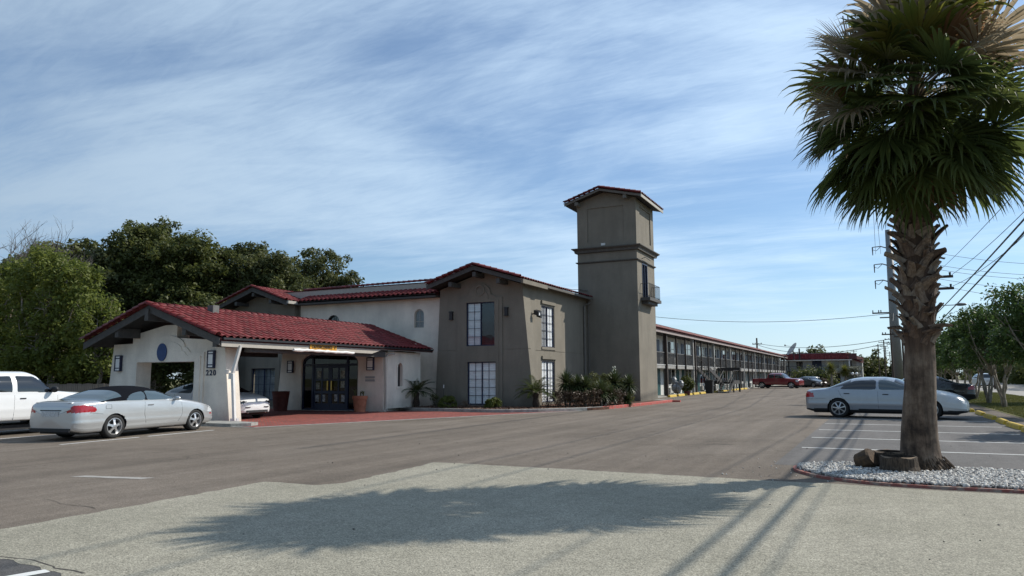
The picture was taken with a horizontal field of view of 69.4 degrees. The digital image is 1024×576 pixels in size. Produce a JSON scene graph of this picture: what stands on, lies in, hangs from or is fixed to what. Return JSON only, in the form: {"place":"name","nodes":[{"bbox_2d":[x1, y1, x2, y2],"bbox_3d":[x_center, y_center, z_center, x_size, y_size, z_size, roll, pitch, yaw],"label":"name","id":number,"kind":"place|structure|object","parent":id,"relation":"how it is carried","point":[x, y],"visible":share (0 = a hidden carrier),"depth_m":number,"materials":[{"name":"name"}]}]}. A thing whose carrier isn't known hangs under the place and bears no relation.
{"place":"outdoors","nodes":[
{"label":"outdoors","id":0,"kind":"place"},
{"bbox_2d":[241,409,561,426],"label":"brick paving","id":1,"kind":"structure","parent":0,"point":[271,417],"depth_m":29.53,"materials":[{"name":"brick"}]},
{"bbox_2d":[165,383,269,416],"bbox_3d":[-11.689,4.395,29.195,4.655,1.432,2.142,-4,-8,29],"label":"electric car","id":2,"kind":"object","parent":1,"relation":"on","point":[254,404],"visible":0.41,"depth_m":28.51,"materials":[{"name":"white paint"}]},
{"bbox_2d":[201,420,257,426],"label":"entrance slab","id":3,"kind":"structure","parent":1,"relation":"on","point":[228,423],"depth_m":23.71,"materials":[{"name":"concrete"}]},
{"bbox_2d":[79,300,433,420],"bbox_3d":[-10.002,3.282,32.167,7.453,4.340,13.697,-4,-8,26],"label":"porte cochere","id":4,"kind":"object","parent":1,"relation":"on","point":[213,343],"visible":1,"depth_m":27.56,"materials":[{"name":"white paint"}]},
{"bbox_2d":[272,391,289,410],"bbox_3d":[-10.927,5.340,34.889,0.823,0.920,0.823,-4,-8,26],"label":"pot","id":5,"kind":"object","parent":1,"relation":"on","point":[280,400],"visible":0.94,"depth_m":34.59,"materials":[{"name":"ceramic"}]},
{"bbox_2d":[352,389,367,411],"bbox_3d":[-6.870,5.071,33.336,0.719,1.037,0.694,-4,-8,26],"label":"terracotta pot","id":6,"kind":"object","parent":1,"relation":"on","point":[359,402],"visible":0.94,"depth_m":33.08,"materials":[{"name":"orange ceramic"}]},
{"bbox_2d":[208,411,571,427],"bbox_3d":[-6.051,4.832,27.139,21.362,0.010,6.884,2,-7,-17],"label":"paving border","id":7,"kind":"object","parent":1,"relation":"on","point":[383,420],"visible":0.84,"depth_m":25.87,"materials":[{"name":"concrete"}]},
{"bbox_2d":[0,384,1023,528],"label":"parking lot","id":8,"kind":"structure","parent":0,"point":[37,471],"depth_m":15.52,"materials":[{"name":"asphalt"}]},
{"bbox_2d":[0,254,60,376],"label":"leafy tree","id":9,"kind":"object","parent":8,"relation":"on","point":[6,328],"visible":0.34,"depth_m":44.98,"materials":[{"name":"green plant"}]},
{"bbox_2d":[0,559,60,575],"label":"old asphalt corner","id":10,"kind":"object","parent":8,"relation":"on","point":[8,567],"visible":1,"depth_m":5.89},
{"bbox_2d":[9,569,49,575],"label":"parking line","id":11,"kind":"object","parent":10,"relation":"on","point":[33,572],"visible":1,"depth_m":5.75,"materials":[{"name":"white paint"}]},
{"bbox_2d":[0,371,78,430],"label":"pickup truck","id":12,"kind":"object","parent":8,"relation":"on","point":[22,394],"visible":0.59,"depth_m":20.51,"materials":[{"name":"white paint"}]},
{"bbox_2d":[2,221,102,300],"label":"bare tree","id":13,"kind":"object","parent":8,"relation":"on","point":[20,252],"visible":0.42,"depth_m":51.68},
{"bbox_2d":[0,241,106,383],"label":"leafy tree","id":14,"kind":"object","parent":8,"relation":"on","point":[50,324],"visible":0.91,"depth_m":41.93,"materials":[{"name":"green plant"}]},
{"bbox_2d":[0,215,109,284],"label":"bare tree","id":15,"kind":"object","parent":8,"relation":"on","point":[33,243],"visible":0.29,"depth_m":49.08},
{"bbox_2d":[46,383,108,391],"bbox_3d":[-28.896,6.070,41.798,19.200,1.328,0.076,-4,-8,26],"label":"board fence","id":16,"kind":"object","parent":8,"relation":"on","point":[74,387],"visible":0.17,"depth_m":38.99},
{"bbox_2d":[12,300,193,392],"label":"leafy tree","id":17,"kind":"object","parent":8,"relation":"on","point":[159,371],"visible":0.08,"depth_m":42.29,"materials":[{"name":"green plant"}]},
{"bbox_2d":[71,475,149,478],"bbox_3d":[-6.191,2.926,11.422,1.428,0.001,0.202,-2,-7,14],"label":"parking line","id":18,"kind":"object","parent":8,"relation":"on","point":[113,477],"visible":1,"depth_m":11.39,"materials":[{"name":"paint"}]},
{"bbox_2d":[29,386,211,437],"bbox_3d":[-10.678,3.410,20.733,2.039,1.339,5.154,-2,-7,17],"label":"convertible car","id":19,"kind":"object","parent":8,"relation":"on","point":[110,411],"visible":1,"depth_m":19.35,"materials":[{"name":"silver metal"}]},
{"bbox_2d":[150,296,230,389],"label":"leafy tree","id":20,"kind":"object","parent":8,"relation":"on","point":[203,303],"depth_m":50.93,"materials":[{"name":"green plant"}]},
{"bbox_2d":[215,262,592,411],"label":"hotel building","id":21,"kind":"structure","parent":8,"relation":"on","point":[484,332],"depth_m":36.95,"materials":[{"name":"beige paint"}]},
{"bbox_2d":[252,368,274,399],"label":"window","id":22,"kind":"structure","parent":21,"relation":"in","point":[264,377],"depth_m":42.45,"materials":[{"name":"glass"}]},
{"bbox_2d":[415,309,423,327],"bbox_3d":[-4.782,1.604,38.654,0.600,0.980,0.130,-4,-8,26],"label":"arched window","id":23,"kind":"structure","parent":21,"relation":"in","point":[419,315],"depth_m":38.71,"materials":[{"name":"grey glass"}]},
{"bbox_2d":[467,302,493,345],"bbox_3d":[-1.521,1.787,36.571,1.590,2.160,0.096,-4,-8,26],"label":"window","id":24,"kind":"structure","parent":21,"relation":"in","point":[480,315],"depth_m":36.61,"materials":[{"name":"glass"}]},
{"bbox_2d":[468,362,495,404],"bbox_3d":[-1.450,4.662,36.187,1.580,2.080,0.081,-4,-8,26],"label":"window","id":25,"kind":"structure","parent":21,"relation":"in","point":[481,375],"depth_m":36.24,"materials":[{"name":"glass"}]},
{"bbox_2d":[541,306,553,347],"bbox_3d":[1.807,2.019,38.377,0.076,2.100,1.620,-4,-8,26],"label":"window","id":26,"kind":"structure","parent":21,"relation":"in","point":[547,312],"depth_m":38.42,"materials":[{"name":"glass"}]},
{"bbox_2d":[542,361,553,401],"bbox_3d":[1.822,4.818,38.038,0.076,2.080,1.620,-4,-8,26],"label":"window","id":27,"kind":"structure","parent":21,"relation":"in","point":[547,366],"depth_m":38.14,"materials":[{"name":"white glass"}]},
{"bbox_2d":[563,185,662,400],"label":"tower","id":28,"kind":"structure","parent":21,"relation":"part of","point":[615,252],"depth_m":43.42,"materials":[{"name":"beige paint"}]},
{"bbox_2d":[642,263,647,296],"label":"balcony door","id":29,"kind":"structure","parent":28,"relation":"in","point":[643,265],"depth_m":44.05,"materials":[{"name":"blue paint"}]},
{"bbox_2d":[0,462,1023,575],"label":"chip seal patch","id":30,"kind":"object","parent":8,"relation":"on","point":[556,522],"visible":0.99,"depth_m":7.30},
{"bbox_2d":[0,556,83,573],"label":"pavement crack","id":31,"kind":"object","parent":30,"relation":"on","point":[48,564],"visible":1,"depth_m":6.00,"materials":[{"name":"grey"}]},
{"bbox_2d":[390,400,661,410],"bbox_3d":[1.974,6.191,39.188,9.180,0.120,16.900,-4,-8,26],"label":"planting bed","id":32,"kind":"object","parent":8,"relation":"on","point":[597,408],"visible":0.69,"depth_m":34.93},
{"bbox_2d":[401,378,438,406],"bbox_3d":[-4.595,4.993,35.533,2.111,1.557,2.113,-4,-8,26],"label":"sago palm","id":33,"kind":"object","parent":32,"relation":"on","point":[416,401],"visible":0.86,"depth_m":35.35,"materials":[{"name":"green plant"}]},
{"bbox_2d":[430,392,439,406],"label":"thin shrub","id":34,"kind":"object","parent":32,"relation":"on","point":[433,400],"visible":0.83,"depth_m":35.17,"materials":[{"name":"green plant"}]},
{"bbox_2d":[438,395,457,407],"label":"round bush","id":35,"kind":"object","parent":32,"relation":"on","point":[450,399],"visible":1,"depth_m":34.47,"materials":[{"name":"green plant"}]},
{"bbox_2d":[484,397,502,407],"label":"round bush","id":36,"kind":"object","parent":32,"relation":"on","point":[493,402],"visible":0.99,"depth_m":33.86,"materials":[{"name":"green plant"}]},
{"bbox_2d":[399,407,590,412],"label":"grey kerb","id":37,"kind":"structure","parent":32,"relation":"on","point":[494,410],"depth_m":32.73,"materials":[{"name":"concrete"}]},
{"bbox_2d":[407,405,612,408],"bbox_3d":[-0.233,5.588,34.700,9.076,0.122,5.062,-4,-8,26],"label":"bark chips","id":38,"kind":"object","parent":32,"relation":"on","point":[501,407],"visible":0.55,"depth_m":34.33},
{"bbox_2d":[515,374,557,407],"bbox_3d":[1.111,4.807,34.352,2.104,1.583,2.110,-4,-8,26],"label":"sago palm","id":39,"kind":"object","parent":32,"relation":"on","point":[537,389],"visible":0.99,"depth_m":34.17,"materials":[{"name":"green plant"}]},
{"bbox_2d":[550,389,571,406],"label":"twiggy shrub","id":40,"kind":"object","parent":32,"relation":"on","point":[561,398],"visible":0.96,"depth_m":34.64,"materials":[{"name":"brown plant"}]},
{"bbox_2d":[552,367,583,405],"bbox_3d":[2.733,4.709,35.261,1.834,1.902,1.507,-4,-8,26],"label":"yucca","id":41,"kind":"object","parent":32,"relation":"on","point":[566,378],"visible":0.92,"depth_m":35.15,"materials":[{"name":"green plant"}]},
{"bbox_2d":[565,390,585,406],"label":"twiggy shrub","id":42,"kind":"object","parent":32,"relation":"on","point":[574,398],"visible":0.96,"depth_m":34.52,"materials":[{"name":"brown plant"}]},
{"bbox_2d":[577,374,596,405],"bbox_3d":[3.518,4.868,35.458,1.325,1.647,1.859,0,-7,-4],"label":"yucca","id":43,"kind":"object","parent":32,"relation":"on","point":[586,382],"visible":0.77,"depth_m":35.08,"materials":[{"name":"green plant"}]},
{"bbox_2d":[579,389,602,405],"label":"twiggy shrub","id":44,"kind":"object","parent":32,"relation":"on","point":[593,399],"visible":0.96,"depth_m":34.86,"materials":[{"name":"brown plant"}]},
{"bbox_2d":[590,380,614,404],"bbox_3d":[4.332,5.157,36.375,1.468,1.314,1.678,6,-9,-42],"label":"leafy bush","id":45,"kind":"object","parent":32,"relation":"on","point":[595,382],"visible":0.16,"depth_m":36.23,"materials":[{"name":"green plant"}]},
{"bbox_2d":[588,372,620,388],"bbox_3d":[4.816,5.163,38.125,1.725,1.719,1.838,-4,-8,26],"label":"leafy bush","id":46,"kind":"object","parent":32,"relation":"on","point":[594,378],"visible":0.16,"depth_m":37.83,"materials":[{"name":"green plant"}]},
{"bbox_2d":[593,377,619,405],"bbox_3d":[4.500,4.998,35.722,1.894,1.456,1.342,6,-9,-40],"label":"yucca","id":47,"kind":"object","parent":32,"relation":"on","point":[602,385],"visible":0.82,"depth_m":35.56,"materials":[{"name":"green plant"}]},
{"bbox_2d":[609,389,627,404],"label":"twiggy shrub","id":48,"kind":"object","parent":32,"relation":"on","point":[619,399],"visible":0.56,"depth_m":36.23,"materials":[{"name":"green plant"}]},
{"bbox_2d":[603,366,637,404],"bbox_3d":[5.485,4.958,37.597,2.316,1.967,1.630,5,-8,-35],"label":"yucca","id":49,"kind":"object","parent":32,"relation":"on","point":[629,382],"visible":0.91,"depth_m":37.46,"materials":[{"name":"green plant"}]},
{"bbox_2d":[618,378,636,401],"bbox_3d":[5.804,5.326,38.254,1.259,1.411,1.168,-4,-8,26],"label":"leafy bush","id":50,"kind":"object","parent":32,"relation":"on","point":[622,380],"visible":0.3,"depth_m":38.08,"materials":[{"name":"green plant"}]},
{"bbox_2d":[622,389,637,406],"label":"yucca","id":51,"kind":"object","parent":32,"relation":"on","point":[627,398],"visible":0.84,"depth_m":37.33,"materials":[{"name":"green plant"}]},
{"bbox_2d":[600,400,680,409],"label":"red kerb","id":52,"kind":"structure","parent":8,"relation":"on","point":[639,404],"depth_m":38.85,"materials":[{"name":"paint"}]},
{"bbox_2d":[671,377,683,393],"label":"covered bundle","id":53,"kind":"object","parent":8,"relation":"on","point":[676,386],"visible":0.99,"depth_m":56.86,"materials":[{"name":"silver metal"}]},
{"bbox_2d":[680,375,695,395],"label":"round topiary","id":54,"kind":"object","parent":8,"relation":"on","point":[690,384],"visible":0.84,"depth_m":59.45,"materials":[{"name":"green plant"}]},
{"bbox_2d":[704,380,714,392],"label":"trash bin","id":55,"kind":"object","parent":8,"relation":"on","point":[709,386],"visible":0.91,"depth_m":66.65,"materials":[{"name":"black plastic"}]},
{"bbox_2d":[658,385,777,397],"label":"wing walkway","id":56,"kind":"structure","parent":8,"relation":"on","point":[660,396],"depth_m":65.09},
{"bbox_2d":[656,324,787,395],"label":"motel wing","id":57,"kind":"structure","parent":8,"relation":"on","point":[699,359],"depth_m":70.48,"materials":[{"name":"paint"}]},
{"bbox_2d":[657,369,660,394],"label":"door","id":58,"kind":"structure","parent":57,"relation":"in","point":[658,370],"depth_m":57.94,"materials":[{"name":"teal paint"}]},
{"bbox_2d":[784,343,799,359],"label":"satellite dish","id":59,"kind":"object","parent":57,"relation":"on","point":[790,350],"visible":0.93,"depth_m":132.01,"materials":[{"name":"black metal"}]},
{"bbox_2d":[752,373,803,387],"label":"pickup truck","id":60,"kind":"object","parent":8,"relation":"on","point":[770,380],"visible":1,"depth_m":92.55,"materials":[{"name":"red paint"}]},
{"bbox_2d":[799,377,825,386],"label":"sedan car","id":61,"kind":"object","parent":8,"relation":"on","point":[812,381],"visible":0.56,"depth_m":98.33,"materials":[{"name":"grey"}]},
{"bbox_2d":[788,365,840,386],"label":"clipped hedge","id":62,"kind":"object","parent":8,"relation":"on","point":[808,373],"visible":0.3,"depth_m":105.46,"materials":[{"name":"green plant"}]},
{"bbox_2d":[780,353,863,382],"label":"wing","id":63,"kind":"structure","parent":8,"relation":"on","point":[819,360],"depth_m":133.80,"materials":[{"name":"paint"}]},
{"bbox_2d":[812,361,821,369],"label":"door","id":64,"kind":"structure","parent":63,"relation":"in","point":[814,363],"depth_m":134.91,"materials":[{"name":"paint"}]},
{"bbox_2d":[825,361,837,386],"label":"palm","id":65,"kind":"object","parent":8,"relation":"on","point":[831,370],"visible":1,"depth_m":100.33,"materials":[{"name":"green plant"}]},
{"bbox_2d":[836,365,850,380],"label":"palm","id":66,"kind":"object","parent":8,"relation":"on","point":[844,372],"visible":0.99,"depth_m":101.37,"materials":[{"name":"green plant"}]},
{"bbox_2d":[846,366,863,379],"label":"leafy shrub","id":67,"kind":"object","parent":8,"relation":"on","point":[853,369],"visible":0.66,"depth_m":101.75,"materials":[{"name":"green plant"}]},
{"bbox_2d":[872,229,903,379],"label":"steel pylon","id":68,"kind":"object","parent":8,"relation":"on","point":[897,358],"visible":0.56,"depth_m":110.94,"materials":[{"name":"grey"}]},
{"bbox_2d":[660,313,893,321],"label":"overhead cable","id":69,"kind":"object","parent":68,"relation":"attached to","point":[790,321],"visible":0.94,"depth_m":94.40,"materials":[{"name":"black metal"}]},
{"bbox_2d":[882,329,894,377],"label":"utility pole","id":70,"kind":"object","parent":8,"relation":"on","point":[890,334],"visible":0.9,"depth_m":84.24,"materials":[{"name":"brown wood"}]},
{"bbox_2d":[775,412,1023,469],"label":"new asphalt stalls","id":71,"kind":"object","parent":8,"relation":"on","point":[837,432],"visible":0.6,"depth_m":17.08,"materials":[{"name":"asphalt"}]},
{"bbox_2d":[806,377,969,417],"bbox_3d":[13.521,3.960,26.816,5.215,1.457,2.094,-5,-8,34],"label":"sedan car","id":72,"kind":"object","parent":71,"relation":"on","point":[881,395],"visible":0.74,"depth_m":26.38,"materials":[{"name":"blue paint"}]},
{"bbox_2d":[802,447,1020,454],"bbox_3d":[8.250,3.233,14.600,4.722,0.001,0.109,-4,-8,26],"label":"parking line","id":73,"kind":"object","parent":71,"relation":"on","point":[948,452],"visible":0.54,"depth_m":14.41,"materials":[{"name":"white paint"}]},
{"bbox_2d":[995,417,1007,424],"bbox_3d":[15.434,4.182,23.252,0.200,0.130,1.800,-4,-8,26],"label":"wheel stop","id":74,"kind":"object","parent":71,"relation":"on","point":[1001,420],"visible":0.84,"depth_m":22.97,"materials":[{"name":"yellow paint"}]},
{"bbox_2d":[1005,421,1023,429],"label":"wheel stop","id":75,"kind":"object","parent":71,"relation":"on","point":[1017,426],"visible":0.95,"depth_m":20.92,"materials":[{"name":"yellow paint"}]},
{"bbox_2d":[811,472,1022,489],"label":"island","id":76,"kind":"object","parent":8,"relation":"on","point":[921,484],"visible":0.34,"depth_m":10.00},
{"bbox_2d":[853,448,877,467],"bbox_3d":[5.629,2.738,11.751,0.350,0.373,0.345,-7,-10,44],"label":"rock","id":77,"kind":"object","parent":76,"relation":"on","point":[866,457],"visible":0.82,"depth_m":11.65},
{"bbox_2d":[873,449,903,466],"bbox_3d":[6.045,2.766,11.772,0.652,0.342,0.650,-4,-8,26],"label":"palm stump","id":78,"kind":"object","parent":76,"relation":"on","point":[878,453],"visible":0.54,"depth_m":11.70,"materials":[{"name":"brown wood"}]},
{"bbox_2d":[879,454,920,471],"bbox_3d":[5.929,2.725,11.310,0.662,0.312,0.666,-4,-8,26],"label":"palm stump","id":79,"kind":"object","parent":76,"relation":"on","point":[898,463],"visible":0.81,"depth_m":11.12,"materials":[{"name":"brown wood"}]},
{"bbox_2d":[781,0,1023,470],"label":"fan palm","id":80,"kind":"object","parent":76,"relation":"on","point":[944,148],"visible":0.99,"depth_m":11.46,"materials":[{"name":"plant"}]},
{"bbox_2d":[793,465,1023,492],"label":"island kerb","id":81,"kind":"structure","parent":76,"relation":"on","point":[795,469],"depth_m":9.99,"materials":[{"name":"concrete"}]},
{"bbox_2d":[797,460,1023,489],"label":"white gravel","id":82,"kind":"structure","parent":76,"relation":"on","point":[984,477],"depth_m":10.64,"materials":[{"name":"gravel"}]},
{"bbox_2d":[898,272,966,306],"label":"utility pole","id":83,"kind":"object","parent":8,"relation":"on","point":[949,288],"visible":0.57,"depth_m":41.68,"materials":[{"name":"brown wood"}]},
{"bbox_2d":[938,218,1023,311],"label":"overhead cable","id":84,"kind":"object","parent":83,"relation":"attached to","point":[1010,234],"visible":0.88,"depth_m":33.45,"materials":[{"name":"rubber"}]},
{"bbox_2d":[940,231,1023,320],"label":"overhead cable","id":85,"kind":"object","parent":83,"relation":"attached to","point":[1006,251],"visible":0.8,"depth_m":33.15,"materials":[{"name":"black metal"}]},
{"bbox_2d":[902,376,975,400],"bbox_3d":[22.351,5.569,40.637,5.314,1.500,2.094,-4,-8,28],"label":"sedan car","id":86,"kind":"object","parent":8,"relation":"on","point":[967,391],"visible":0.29,"depth_m":39.08,"materials":[{"name":"black paint"}]},
{"bbox_2d":[969,403,1023,424],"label":"mulch strip","id":87,"kind":"object","parent":8,"relation":"on","point":[1014,419],"visible":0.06,"depth_m":28.09,"materials":[{"name":"soil"}]},
{"bbox_2d":[0,0,1023,378],"label":"sky","id":88,"kind":"structure","parent":0,"point":[407,140],"materials":[{"name":"blue"}]},
{"bbox_2d":[948,181,1023,262],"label":"overhead cable","id":89,"kind":"object","parent":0,"point":[982,228],"visible":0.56,"depth_m":36.85,"materials":[{"name":"black metal"}]},
{"bbox_2d":[951,380,1023,395],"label":"road","id":90,"kind":"structure","parent":0,"point":[1015,389],"depth_m":83.27,"materials":[{"name":"asphalt"}]},
{"bbox_2d":[972,373,993,386],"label":"suv car","id":91,"kind":"object","parent":90,"relation":"on","point":[986,378],"visible":0.42,"depth_m":90.48,"materials":[{"name":"white paint"}]},
{"bbox_2d":[968,390,1023,418],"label":"grass verge","id":92,"kind":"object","parent":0,"point":[996,410],"depth_m":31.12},
{"bbox_2d":[935,338,960,380],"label":"crepe myrtle","id":93,"kind":"object","parent":92,"relation":"on","point":[951,372],"visible":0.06,"depth_m":62.63,"materials":[{"name":"green plant"}]},
{"bbox_2d":[935,334,974,383],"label":"crepe myrtle","id":94,"kind":"object","parent":92,"relation":"on","point":[954,368],"visible":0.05,"depth_m":54.18,"materials":[{"name":"green plant"}]},
{"bbox_2d":[935,317,989,398],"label":"crepe myrtle","id":95,"kind":"object","parent":92,"relation":"on","point":[947,362],"visible":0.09,"depth_m":46.76,"materials":[{"name":"green plant"}]},
{"bbox_2d":[941,306,1014,402],"bbox_3d":[25.320,3.560,39.388,4.272,5.287,4.085,-4,-8,26],"label":"crepe myrtle","id":96,"kind":"object","parent":92,"relation":"on","point":[952,343],"visible":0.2,"depth_m":39.75,"materials":[{"name":"green plant"}]},
{"bbox_2d":[948,300,1023,406],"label":"crepe myrtle","id":97,"kind":"object","parent":92,"relation":"on","point":[976,341],"visible":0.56,"depth_m":34.13,"materials":[{"name":"green plant"}]},
{"bbox_2d":[980,277,1023,365],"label":"crepe myrtle","id":98,"kind":"object","parent":92,"relation":"on","point":[1011,328],"visible":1,"depth_m":27.83,"materials":[{"name":"green plant"}]},
{"label":"ground","id":99,"kind":"structure","parent":0,"visible":0},
{"bbox_2d":[0,238,146,320],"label":"leafy tree","id":100,"kind":"object","parent":99,"relation":"on","point":[102,257],"visible":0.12,"depth_m":54.12,"materials":[{"name":"green plant"}]},
{"bbox_2d":[66,289,125,383],"bbox_3d":[-22.362,3.294,40.413,4.172,6.560,3.401,-4,-8,26],"label":"leafy tree","id":101,"kind":"object","parent":99,"relation":"on","point":[92,317],"visible":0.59,"depth_m":39.92,"materials":[{"name":"green plant"}]},
{"bbox_2d":[87,215,239,392],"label":"leafy tree","id":102,"kind":"object","parent":99,"relation":"on","point":[179,268],"visible":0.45,"depth_m":54.05,"materials":[{"name":"green plant"}]},
{"bbox_2d":[211,241,322,299],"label":"leafy tree","id":103,"kind":"object","parent":99,"relation":"on","point":[260,266],"visible":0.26,"depth_m":55.26,"materials":[{"name":"green plant"}]},
{"bbox_2d":[294,247,364,288],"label":"leafy tree","id":104,"kind":"object","parent":99,"relation":"on","point":[315,265],"visible":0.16,"depth_m":62.88,"materials":[{"name":"green plant"}]},
{"bbox_2d":[800,344,891,377],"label":"tree belt","id":105,"kind":"object","parent":99,"relation":"on","point":[871,366],"visible":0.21,"depth_m":256.25,"materials":[{"name":"green plant"}]},
{"bbox_2d":[878,340,888,376],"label":"utility pole","id":106,"kind":"object","parent":99,"relation":"on","point":[883,345],"visible":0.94,"depth_m":186.90,"materials":[{"name":"brown wood"}]},
{"bbox_2d":[886,361,961,379],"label":"tree belt","id":107,"kind":"object","parent":99,"relation":"on","point":[948,376],"visible":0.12,"depth_m":262.75,"materials":[{"name":"green plant"}]},
{"bbox_2d":[959,352,1023,383],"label":"tree belt","id":108,"kind":"object","parent":99,"relation":"on","point":[1016,375],"visible":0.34,"depth_m":123.87,"materials":[{"name":"green plant"}]},
{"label":"utility pole","id":109,"kind":"object","parent":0,"visible":0},
{"bbox_2d":[758,339,887,347],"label":"overhead cable","id":110,"kind":"object","parent":109,"relation":"attached to","point":[821,347],"visible":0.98,"depth_m":109.03,"materials":[{"name":"black metal"}]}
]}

